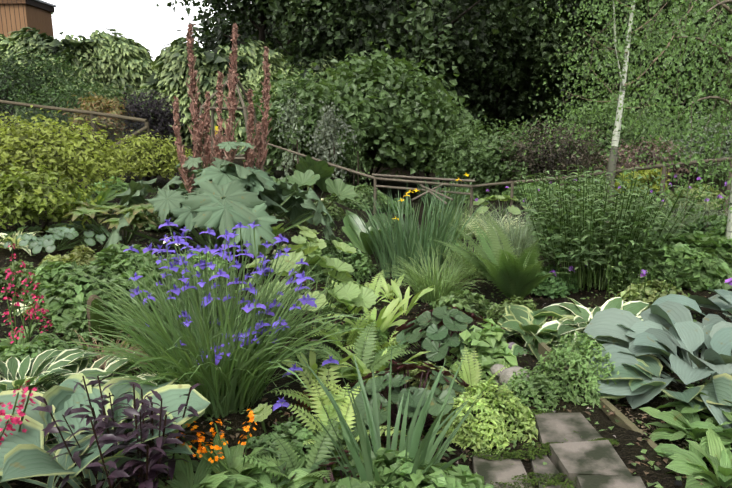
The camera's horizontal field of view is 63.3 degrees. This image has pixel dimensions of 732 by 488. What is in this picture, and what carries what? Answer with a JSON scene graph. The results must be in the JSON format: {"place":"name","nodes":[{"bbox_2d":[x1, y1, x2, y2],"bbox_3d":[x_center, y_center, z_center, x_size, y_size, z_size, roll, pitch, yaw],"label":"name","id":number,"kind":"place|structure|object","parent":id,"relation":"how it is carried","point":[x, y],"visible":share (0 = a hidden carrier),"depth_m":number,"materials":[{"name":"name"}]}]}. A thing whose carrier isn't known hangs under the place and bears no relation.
{"place":"outdoors","nodes":[
{"label":"outdoors","id":0,"kind":"place"},
{"bbox_2d":[42,0,227,60],"label":"sky","id":1,"kind":"structure","parent":0,"point":[143,22],"materials":[{"name":"white"}]},
{"bbox_2d":[0,123,731,487],"bbox_3d":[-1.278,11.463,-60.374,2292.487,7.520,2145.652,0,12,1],"label":"ground","id":2,"kind":"structure","parent":0,"point":[626,451],"depth_m":5.01,"materials":[{"name":"soil"}]},
{"bbox_2d":[0,380,36,444],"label":"pink flowers","id":3,"kind":"object","parent":2,"relation":"on","point":[15,420],"visible":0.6,"depth_m":2.52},
{"bbox_2d":[0,259,52,297],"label":"plant","id":4,"kind":"object","parent":2,"relation":"on","point":[28,267],"visible":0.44,"depth_m":4.99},
{"bbox_2d":[1,272,52,344],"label":"red flowers","id":5,"kind":"object","parent":2,"relation":"on","point":[32,313],"visible":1,"depth_m":3.79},
{"bbox_2d":[0,0,55,38],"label":"shed","id":6,"kind":"structure","parent":2,"relation":"on","point":[16,15],"depth_m":36.72,"materials":[{"name":"brown wood"}]},
{"bbox_2d":[0,323,56,361],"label":"primula leaves","id":7,"kind":"object","parent":2,"relation":"on","point":[5,344],"visible":0.29,"depth_m":3.90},
{"bbox_2d":[0,333,95,377],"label":"plant","id":8,"kind":"object","parent":2,"relation":"on","point":[37,348],"visible":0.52,"depth_m":3.63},
{"bbox_2d":[0,34,101,129],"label":"dark shrub","id":9,"kind":"object","parent":2,"relation":"on","point":[8,74],"visible":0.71,"depth_m":21.49,"materials":[{"name":"green plant"}]},
{"bbox_2d":[0,163,106,236],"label":"golden shrub","id":10,"kind":"object","parent":2,"relation":"on","point":[15,204],"visible":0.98,"depth_m":6.64,"materials":[{"name":"yellow plant"}]},
{"bbox_2d":[0,221,110,253],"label":"leafy plant","id":11,"kind":"object","parent":2,"relation":"on","point":[39,243],"visible":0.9,"depth_m":6.32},
{"bbox_2d":[0,348,112,393],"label":"variegated hosta","id":12,"kind":"object","parent":2,"relation":"on","point":[52,362],"visible":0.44,"depth_m":3.28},
{"bbox_2d":[0,385,112,487],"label":"hosta","id":13,"kind":"object","parent":2,"relation":"on","point":[57,396],"visible":0.52,"depth_m":2.53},
{"bbox_2d":[38,245,96,270],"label":"plant","id":14,"kind":"object","parent":2,"relation":"on","point":[76,254],"visible":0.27,"depth_m":5.43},
{"bbox_2d":[0,105,141,193],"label":"golden shrub","id":15,"kind":"object","parent":2,"relation":"on","point":[16,150],"visible":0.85,"depth_m":8.32,"materials":[{"name":"yellow plant"}]},
{"bbox_2d":[0,27,157,127],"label":"conifer hedge","id":16,"kind":"object","parent":2,"relation":"on","point":[114,56],"visible":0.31,"depth_m":25.84,"materials":[{"name":"plant"}]},
{"bbox_2d":[0,72,169,137],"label":"shrub","id":17,"kind":"object","parent":2,"relation":"on","point":[64,103],"visible":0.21,"depth_m":19.54,"materials":[{"name":"green plant"}]},
{"bbox_2d":[0,350,178,459],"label":"variegated hosta","id":18,"kind":"object","parent":2,"relation":"on","point":[111,365],"visible":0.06,"depth_m":3.32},
{"bbox_2d":[61,91,142,147],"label":"shrub","id":19,"kind":"object","parent":2,"relation":"on","point":[94,104],"visible":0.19,"depth_m":17.41,"materials":[{"name":"orange plant"}]},
{"bbox_2d":[0,373,209,487],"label":"hosta","id":20,"kind":"object","parent":2,"relation":"on","point":[23,456],"visible":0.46,"depth_m":2.66,"materials":[{"name":"plant"}]},
{"bbox_2d":[62,203,159,245],"bbox_3d":[-2.861,-0.190,6.803,1.084,0.570,1.196,-5,13,-24],"label":"rodgersia","id":21,"kind":"object","parent":2,"relation":"on","point":[134,209],"visible":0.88,"depth_m":6.54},
{"bbox_2d":[30,374,203,487],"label":"purple-leaved plant","id":22,"kind":"object","parent":2,"relation":"on","point":[153,466],"visible":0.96,"depth_m":2.45,"materials":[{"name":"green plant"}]},
{"bbox_2d":[20,242,217,343],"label":"divided leaves","id":23,"kind":"object","parent":2,"relation":"on","point":[69,281],"visible":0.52,"depth_m":4.54,"materials":[{"name":"plant"}]},
{"bbox_2d":[97,129,192,182],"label":"golden shrub","id":24,"kind":"object","parent":2,"relation":"on","point":[148,160],"visible":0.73,"depth_m":11.89,"materials":[{"name":"yellow plant"}]},
{"bbox_2d":[110,85,187,145],"bbox_3d":[-6.848,-3.856,18.478,2.655,2.075,2.572,0,12,1],"label":"purple maple","id":25,"kind":"object","parent":2,"relation":"on","point":[159,121],"visible":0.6,"depth_m":18.01,"materials":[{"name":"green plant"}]},
{"bbox_2d":[164,248,235,279],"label":"plant","id":26,"kind":"object","parent":2,"relation":"on","point":[196,259],"visible":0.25,"depth_m":6.17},
{"bbox_2d":[41,219,370,421],"bbox_3d":[-0.871,0.398,3.438,1.912,1.100,1.978,0,12,1],"label":"iris sibirica clump","id":27,"kind":"object","parent":2,"relation":"on","point":[202,349],"visible":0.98,"depth_m":3.35,"materials":[{"name":"plant"}]},
{"bbox_2d":[152,453,259,487],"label":"primula leaves","id":28,"kind":"object","parent":2,"relation":"on","point":[184,476],"visible":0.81,"depth_m":2.69,"materials":[{"name":"green plant"}]},
{"bbox_2d":[125,37,294,153],"bbox_3d":[-5.962,-5.721,24.780,8.240,5.458,6.489,0,12,1],"label":"shrub","id":29,"kind":"object","parent":2,"relation":"on","point":[170,65],"visible":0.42,"depth_m":22.79,"materials":[{"name":"plant"}]},
{"bbox_2d":[176,409,256,474],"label":"orange flowers","id":30,"kind":"object","parent":2,"relation":"on","point":[200,450],"visible":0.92,"depth_m":2.71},
{"bbox_2d":[103,23,336,257],"bbox_3d":[-1.732,-1.266,7.284,2.701,2.833,2.628,0,12,1],"label":"rheum palmatum","id":31,"kind":"object","parent":2,"relation":"on","point":[220,196],"visible":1,"depth_m":7.22,"materials":[{"name":"green plant"}]},
{"bbox_2d":[197,74,263,170],"bbox_3d":[-2.905,-2.271,12.621,1.318,2.746,1.316,0,12,1],"label":"rustic obelisk","id":32,"kind":"object","parent":2,"relation":"on","point":[214,107],"visible":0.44,"depth_m":12.19,"materials":[{"name":"brown wood"}]},
{"bbox_2d":[191,434,279,487],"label":"primula leaves","id":33,"kind":"object","parent":2,"relation":"on","point":[252,470],"visible":0.44,"depth_m":2.80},
{"bbox_2d":[156,0,381,55],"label":"tree","id":34,"kind":"object","parent":2,"relation":"on","point":[239,14],"visible":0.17,"depth_m":29.08,"materials":[{"name":"green plant"}]},
{"bbox_2d":[230,456,317,487],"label":"primula leaves","id":35,"kind":"object","parent":2,"relation":"on","point":[293,482],"visible":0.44,"depth_m":2.71,"materials":[{"name":"green plant"}]},
{"bbox_2d":[44,295,515,438],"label":"rocks and mossy stone","id":36,"kind":"object","parent":2,"relation":"on","point":[93,302],"visible":0.29,"depth_m":4.15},
{"bbox_2d":[232,417,339,484],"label":"fern","id":37,"kind":"object","parent":2,"relation":"on","point":[320,455],"visible":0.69,"depth_m":2.88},
{"bbox_2d":[245,421,336,472],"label":"plant","id":38,"kind":"object","parent":2,"relation":"on","point":[292,435],"visible":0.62,"depth_m":2.99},
{"bbox_2d":[274,89,309,182],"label":"shrub","id":39,"kind":"object","parent":2,"relation":"on","point":[290,117],"visible":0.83,"depth_m":15.33,"materials":[{"name":"green plant"}]},
{"bbox_2d":[257,223,326,278],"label":"pale astilboides leaves","id":40,"kind":"object","parent":2,"relation":"on","point":[308,233],"visible":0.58,"depth_m":6.84,"materials":[{"name":"green plant"}]},
{"bbox_2d":[223,62,374,175],"bbox_3d":[-1.755,-3.347,16.853,4.113,3.392,4.114,8,15,34],"label":"shrub","id":41,"kind":"object","parent":2,"relation":"on","point":[274,153],"visible":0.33,"depth_m":15.85,"materials":[{"name":"green plant"}]},
{"bbox_2d":[236,240,377,341],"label":"pale astilboides leaves","id":42,"kind":"object","parent":2,"relation":"on","point":[367,295],"visible":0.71,"depth_m":4.63,"materials":[{"name":"green plant"}]},
{"bbox_2d":[176,0,438,75],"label":"tree","id":43,"kind":"object","parent":2,"relation":"on","point":[204,31],"visible":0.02,"depth_m":38.60,"materials":[{"name":"green plant"}]},
{"bbox_2d":[271,354,344,412],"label":"lime fern","id":44,"kind":"object","parent":2,"relation":"on","point":[293,394],"visible":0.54,"depth_m":3.59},
{"bbox_2d":[270,155,358,227],"bbox_3d":[-0.971,-0.847,10.038,1.460,1.258,2.062,11,17,43],"label":"gunnera","id":45,"kind":"object","parent":2,"relation":"on","point":[309,171],"visible":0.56,"depth_m":10.12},
{"bbox_2d":[271,449,359,487],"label":"leafy plant","id":46,"kind":"object","parent":2,"relation":"on","point":[314,466],"visible":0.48,"depth_m":2.75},
{"bbox_2d":[282,346,355,383],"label":"fern","id":47,"kind":"object","parent":2,"relation":"on","point":[312,362],"visible":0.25,"depth_m":4.00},
{"bbox_2d":[277,52,363,163],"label":"shrub","id":48,"kind":"object","parent":2,"relation":"on","point":[324,64],"visible":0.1,"depth_m":24.25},
{"bbox_2d":[303,100,358,199],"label":"shrub","id":49,"kind":"object","parent":2,"relation":"on","point":[329,132],"visible":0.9,"depth_m":14.76,"materials":[{"name":"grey plant"}]},
{"bbox_2d":[293,237,377,283],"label":"plant","id":50,"kind":"object","parent":2,"relation":"on","point":[360,262],"visible":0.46,"depth_m":7.38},
{"bbox_2d":[280,379,406,449],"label":"fern","id":51,"kind":"object","parent":2,"relation":"on","point":[346,408],"visible":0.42,"depth_m":3.29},
{"bbox_2d":[313,308,378,348],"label":"fern","id":52,"kind":"object","parent":2,"relation":"on","point":[337,336],"visible":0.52,"depth_m":4.78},
{"bbox_2d":[326,117,377,189],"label":"shrub","id":53,"kind":"object","parent":2,"relation":"on","point":[354,162],"visible":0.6,"depth_m":15.81,"materials":[{"name":"green plant"}]},
{"bbox_2d":[325,184,390,210],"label":"plant","id":54,"kind":"object","parent":2,"relation":"on","point":[364,194],"visible":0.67,"depth_m":14.37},
{"bbox_2d":[308,319,416,382],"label":"fern","id":55,"kind":"object","parent":2,"relation":"on","point":[377,361],"visible":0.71,"depth_m":4.03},
{"bbox_2d":[0,100,731,216],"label":"fence rails","id":56,"kind":"object","parent":2,"relation":"on","point":[92,114],"visible":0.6,"depth_m":13.38,"materials":[{"name":"brown wood"}]},
{"bbox_2d":[0,185,731,487],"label":"weed seedlings","id":57,"kind":"object","parent":2,"relation":"on","point":[464,458],"visible":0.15,"depth_m":4.04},
{"bbox_2d":[0,200,731,487],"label":"soil debris","id":58,"kind":"object","parent":2,"relation":"on","point":[677,482],"visible":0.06,"depth_m":3.63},
{"bbox_2d":[342,210,394,254],"bbox_3d":[0.107,-0.162,8.895,0.762,0.602,1.247,-9,15,-36],"label":"skunk cabbage","id":59,"kind":"object","parent":2,"relation":"on","point":[353,232],"visible":0.65,"depth_m":8.92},
{"bbox_2d":[327,295,411,334],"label":"hart's-tongue fern","id":60,"kind":"object","parent":2,"relation":"on","point":[386,318],"visible":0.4,"depth_m":5.12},
{"bbox_2d":[252,39,487,187],"bbox_3d":[0.095,-3.814,17.981,7.339,4.377,7.006,0,12,1],"label":"shrub","id":61,"kind":"object","parent":2,"relation":"on","point":[401,131],"visible":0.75,"depth_m":16.66,"materials":[{"name":"green plant"}]},
{"bbox_2d":[331,341,429,382],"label":"fern","id":62,"kind":"object","parent":2,"relation":"on","point":[363,369],"visible":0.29,"depth_m":3.96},
{"bbox_2d":[206,0,565,171],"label":"tree","id":63,"kind":"object","parent":2,"relation":"on","point":[389,23],"visible":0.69,"depth_m":24.60,"materials":[{"name":"green plant"}]},
{"bbox_2d":[301,349,494,487],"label":"iris leaves","id":64,"kind":"object","parent":2,"relation":"on","point":[426,450],"visible":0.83,"depth_m":2.68,"materials":[{"name":"plant"}]},
{"bbox_2d":[313,447,494,487],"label":"plant","id":65,"kind":"object","parent":2,"relation":"on","point":[385,463],"visible":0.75,"depth_m":2.53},
{"bbox_2d":[382,280,434,314],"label":"hart's-tongue fern","id":66,"kind":"object","parent":2,"relation":"on","point":[394,287],"visible":0.77,"depth_m":5.81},
{"bbox_2d":[345,359,485,436],"bbox_3d":[0.273,0.906,3.547,0.876,0.375,0.827,0,12,1],"label":"ligularia","id":67,"kind":"object","parent":2,"relation":"on","point":[398,381],"visible":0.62,"depth_m":3.37,"materials":[{"name":"plant"}]},
{"bbox_2d":[343,182,489,283],"bbox_3d":[0.600,-0.175,7.636,1.782,1.212,1.686,7,14,31],"label":"yellow iris clump","id":68,"kind":"object","parent":2,"relation":"on","point":[407,240],"visible":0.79,"depth_m":7.40,"materials":[{"name":"green plant"}]},
{"bbox_2d":[365,94,486,186],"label":"shrub","id":69,"kind":"object","parent":2,"relation":"on","point":[447,159],"visible":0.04,"depth_m":19.51,"materials":[{"name":"green plant"}]},
{"bbox_2d":[400,361,462,395],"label":"plant","id":70,"kind":"object","parent":2,"relation":"on","point":[412,373],"visible":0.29,"depth_m":3.89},
{"bbox_2d":[379,237,493,302],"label":"grass clump","id":71,"kind":"object","parent":2,"relation":"on","point":[419,282],"visible":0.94,"depth_m":6.38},
{"bbox_2d":[392,304,492,365],"bbox_3d":[0.609,0.686,4.407,0.756,0.444,0.831,-9,15,-35],"label":"ligularia","id":72,"kind":"object","parent":2,"relation":"on","point":[425,324],"visible":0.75,"depth_m":4.26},
{"bbox_2d":[416,172,479,219],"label":"yellow iris clump","id":73,"kind":"object","parent":2,"relation":"on","point":[430,196],"visible":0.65,"depth_m":13.33,"materials":[{"name":"green plant"}]},
{"bbox_2d":[429,289,492,321],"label":"plant","id":74,"kind":"object","parent":2,"relation":"on","point":[471,302],"visible":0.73,"depth_m":5.92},
{"bbox_2d":[420,224,525,278],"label":"grass clump","id":75,"kind":"object","parent":2,"relation":"on","point":[468,262],"visible":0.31,"depth_m":7.28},
{"bbox_2d":[444,318,517,389],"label":"leafy plant","id":76,"kind":"object","parent":2,"relation":"on","point":[492,345],"visible":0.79,"depth_m":4.05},
{"bbox_2d":[454,346,508,393],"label":"fern","id":77,"kind":"object","parent":2,"relation":"on","point":[469,375],"visible":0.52,"depth_m":3.93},
{"bbox_2d":[428,380,537,453],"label":"lime shrub","id":78,"kind":"object","parent":2,"relation":"on","point":[492,407],"visible":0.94,"depth_m":3.21,"materials":[{"name":"plant"}]},
{"bbox_2d":[414,117,552,195],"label":"shrub","id":79,"kind":"object","parent":2,"relation":"on","point":[482,160],"visible":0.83,"depth_m":15.69,"materials":[{"name":"green plant"}]},
{"bbox_2d":[345,0,655,138],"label":"tree","id":80,"kind":"object","parent":2,"relation":"on","point":[524,106],"visible":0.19,"depth_m":29.35,"materials":[{"name":"green plant"}]},
{"bbox_2d":[431,213,569,299],"bbox_3d":[1.317,0.197,6.181,1.260,0.871,1.423,0,12,1],"label":"fern","id":81,"kind":"object","parent":2,"relation":"on","point":[509,276],"visible":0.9,"depth_m":6.10,"materials":[{"name":"plant"}]},
{"bbox_2d":[473,194,531,217],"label":"pale leaves","id":82,"kind":"object","parent":2,"relation":"on","point":[501,198],"visible":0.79,"depth_m":12.42,"materials":[{"name":"green plant"}]},
{"bbox_2d":[490,364,529,390],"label":"rocks","id":83,"kind":"object","parent":2,"relation":"on","point":[504,375],"visible":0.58,"depth_m":3.90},
{"bbox_2d":[466,198,558,257],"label":"airy grass","id":84,"kind":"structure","parent":2,"relation":"on","point":[524,242],"depth_m":8.21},
{"bbox_2d":[487,295,539,327],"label":"plant","id":85,"kind":"object","parent":2,"relation":"on","point":[498,309],"visible":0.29,"depth_m":5.51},
{"bbox_2d":[447,49,581,143],"bbox_3d":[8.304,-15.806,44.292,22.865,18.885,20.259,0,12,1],"label":"shrub","id":86,"kind":"object","parent":2,"relation":"on","point":[520,119],"visible":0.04,"depth_m":40.27,"materials":[{"name":"green plant"}]},
{"bbox_2d":[499,367,559,413],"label":"leafy plant","id":87,"kind":"object","parent":2,"relation":"on","point":[532,387],"visible":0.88,"depth_m":3.56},
{"bbox_2d":[501,181,572,203],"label":"plant","id":88,"kind":"object","parent":2,"relation":"on","point":[517,192],"visible":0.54,"depth_m":14.16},
{"bbox_2d":[482,305,597,361],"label":"variegated hosta","id":89,"kind":"object","parent":2,"relation":"on","point":[522,320],"visible":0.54,"depth_m":4.81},
{"bbox_2d":[468,409,618,487],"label":"moss in paving joints","id":90,"kind":"object","parent":2,"relation":"on","point":[547,447],"visible":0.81,"depth_m":3.00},
{"bbox_2d":[489,115,608,184],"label":"shrub","id":91,"kind":"object","parent":2,"relation":"on","point":[544,164],"visible":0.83,"depth_m":15.11,"materials":[{"name":"green plant"}]},
{"bbox_2d":[529,265,582,298],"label":"plant","id":92,"kind":"object","parent":2,"relation":"on","point":[552,286],"visible":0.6,"depth_m":6.31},
{"bbox_2d":[472,412,645,487],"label":"path slabs","id":93,"kind":"structure","parent":2,"relation":"on","point":[583,459],"depth_m":2.93,"materials":[{"name":"stone"}]},
{"bbox_2d":[533,331,619,407],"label":"shrub","id":94,"kind":"object","parent":2,"relation":"on","point":[571,358],"visible":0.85,"depth_m":3.60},
{"bbox_2d":[503,296,656,356],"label":"variegated hosta","id":95,"kind":"object","parent":2,"relation":"on","point":[582,314],"visible":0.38,"depth_m":4.85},
{"bbox_2d":[450,0,731,138],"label":"tree","id":96,"kind":"object","parent":2,"relation":"on","point":[541,26],"visible":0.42,"depth_m":24.79,"materials":[{"name":"green plant"}]},
{"bbox_2d":[550,225,636,289],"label":"stems","id":97,"kind":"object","parent":2,"relation":"on","point":[580,276],"visible":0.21,"depth_m":6.26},
{"bbox_2d":[534,90,672,175],"bbox_3d":[6.567,-3.010,16.673,3.918,2.530,3.395,0,12,1],"label":"shrub","id":98,"kind":"object","parent":2,"relation":"on","point":[605,142],"visible":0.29,"depth_m":16.31,"materials":[{"name":"green plant"}]},
{"bbox_2d":[490,0,731,316],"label":"birch","id":99,"kind":"object","parent":2,"relation":"on","point":[726,52],"visible":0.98,"depth_m":5.97,"materials":[{"name":"green plant"}]},
{"bbox_2d":[511,164,716,293],"bbox_3d":[2.487,-0.221,6.403,1.933,1.274,1.819,0,12,1],"label":"phlox clump","id":100,"kind":"object","parent":2,"relation":"on","point":[583,226],"visible":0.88,"depth_m":6.07,"materials":[{"name":"green plant"}]},
{"bbox_2d":[499,0,731,222],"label":"birch","id":101,"kind":"object","parent":2,"relation":"on","point":[619,118],"visible":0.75,"depth_m":9.83,"materials":[{"name":"green plant"}]},
{"bbox_2d":[538,342,701,480],"bbox_3d":[1.503,1.161,2.810,0.040,0.202,3.380,-1,12,-6],"label":"garden edging","id":102,"kind":"object","parent":2,"relation":"on","point":[543,348],"visible":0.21,"depth_m":3.41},
{"bbox_2d":[614,165,669,195],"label":"shrub","id":103,"kind":"object","parent":2,"relation":"on","point":[644,173],"visible":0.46,"depth_m":12.54,"materials":[{"name":"green plant"}]},
{"bbox_2d":[594,135,698,181],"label":"pinkish shrub","id":104,"kind":"object","parent":2,"relation":"on","point":[619,164],"visible":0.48,"depth_m":13.68,"materials":[{"name":"brown plant"}]},
{"bbox_2d":[616,280,687,311],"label":"plant","id":105,"kind":"object","parent":2,"relation":"on","point":[652,292],"visible":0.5,"depth_m":5.39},
{"bbox_2d":[580,98,731,176],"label":"shrub","id":106,"kind":"object","parent":2,"relation":"on","point":[679,130],"visible":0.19,"depth_m":15.03,"materials":[{"name":"green plant"}]},
{"bbox_2d":[582,300,731,430],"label":"blue hosta","id":107,"kind":"object","parent":2,"relation":"on","point":[666,329],"visible":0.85,"depth_m":3.83,"materials":[{"name":"plant"}]},
{"bbox_2d":[587,348,731,411],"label":"hosta","id":108,"kind":"object","parent":2,"relation":"on","point":[648,365],"visible":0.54,"depth_m":3.38,"materials":[{"name":"plant"}]},
{"bbox_2d":[599,231,731,291],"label":"astrantia plant","id":109,"kind":"object","parent":2,"relation":"on","point":[692,274],"visible":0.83,"depth_m":5.74,"materials":[{"name":"plant"}]},
{"bbox_2d":[638,190,728,237],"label":"leafy plant","id":110,"kind":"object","parent":2,"relation":"on","point":[688,218],"depth_m":7.88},
{"bbox_2d":[639,404,731,458],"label":"primula leaves","id":111,"kind":"object","parent":2,"relation":"on","point":[676,419],"visible":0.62,"depth_m":3.17,"materials":[{"name":"green plant"}]},
{"bbox_2d":[647,287,731,320],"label":"blue hosta","id":112,"kind":"object","parent":2,"relation":"on","point":[721,300],"visible":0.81,"depth_m":4.75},
{"bbox_2d":[653,112,731,180],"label":"shrub","id":113,"kind":"object","parent":2,"relation":"on","point":[726,150],"visible":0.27,"depth_m":13.69,"materials":[{"name":"green plant"}]},
{"bbox_2d":[654,427,731,487],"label":"primula leaves","id":114,"kind":"object","parent":2,"relation":"on","point":[716,453],"visible":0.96,"depth_m":2.79,"materials":[{"name":"green plant"}]},
{"bbox_2d":[655,379,731,420],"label":"primula leaves","id":115,"kind":"object","parent":2,"relation":"on","point":[690,409],"visible":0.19,"depth_m":3.30,"materials":[{"name":"green plant"}]},
{"bbox_2d":[663,183,725,210],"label":"plant","id":116,"kind":"object","parent":2,"relation":"on","point":[715,192],"visible":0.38,"depth_m":10.44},
{"bbox_2d":[685,408,731,447],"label":"primula leaves","id":117,"kind":"object","parent":2,"relation":"on","point":[707,425],"visible":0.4,"depth_m":3.00,"materials":[{"name":"green plant"}]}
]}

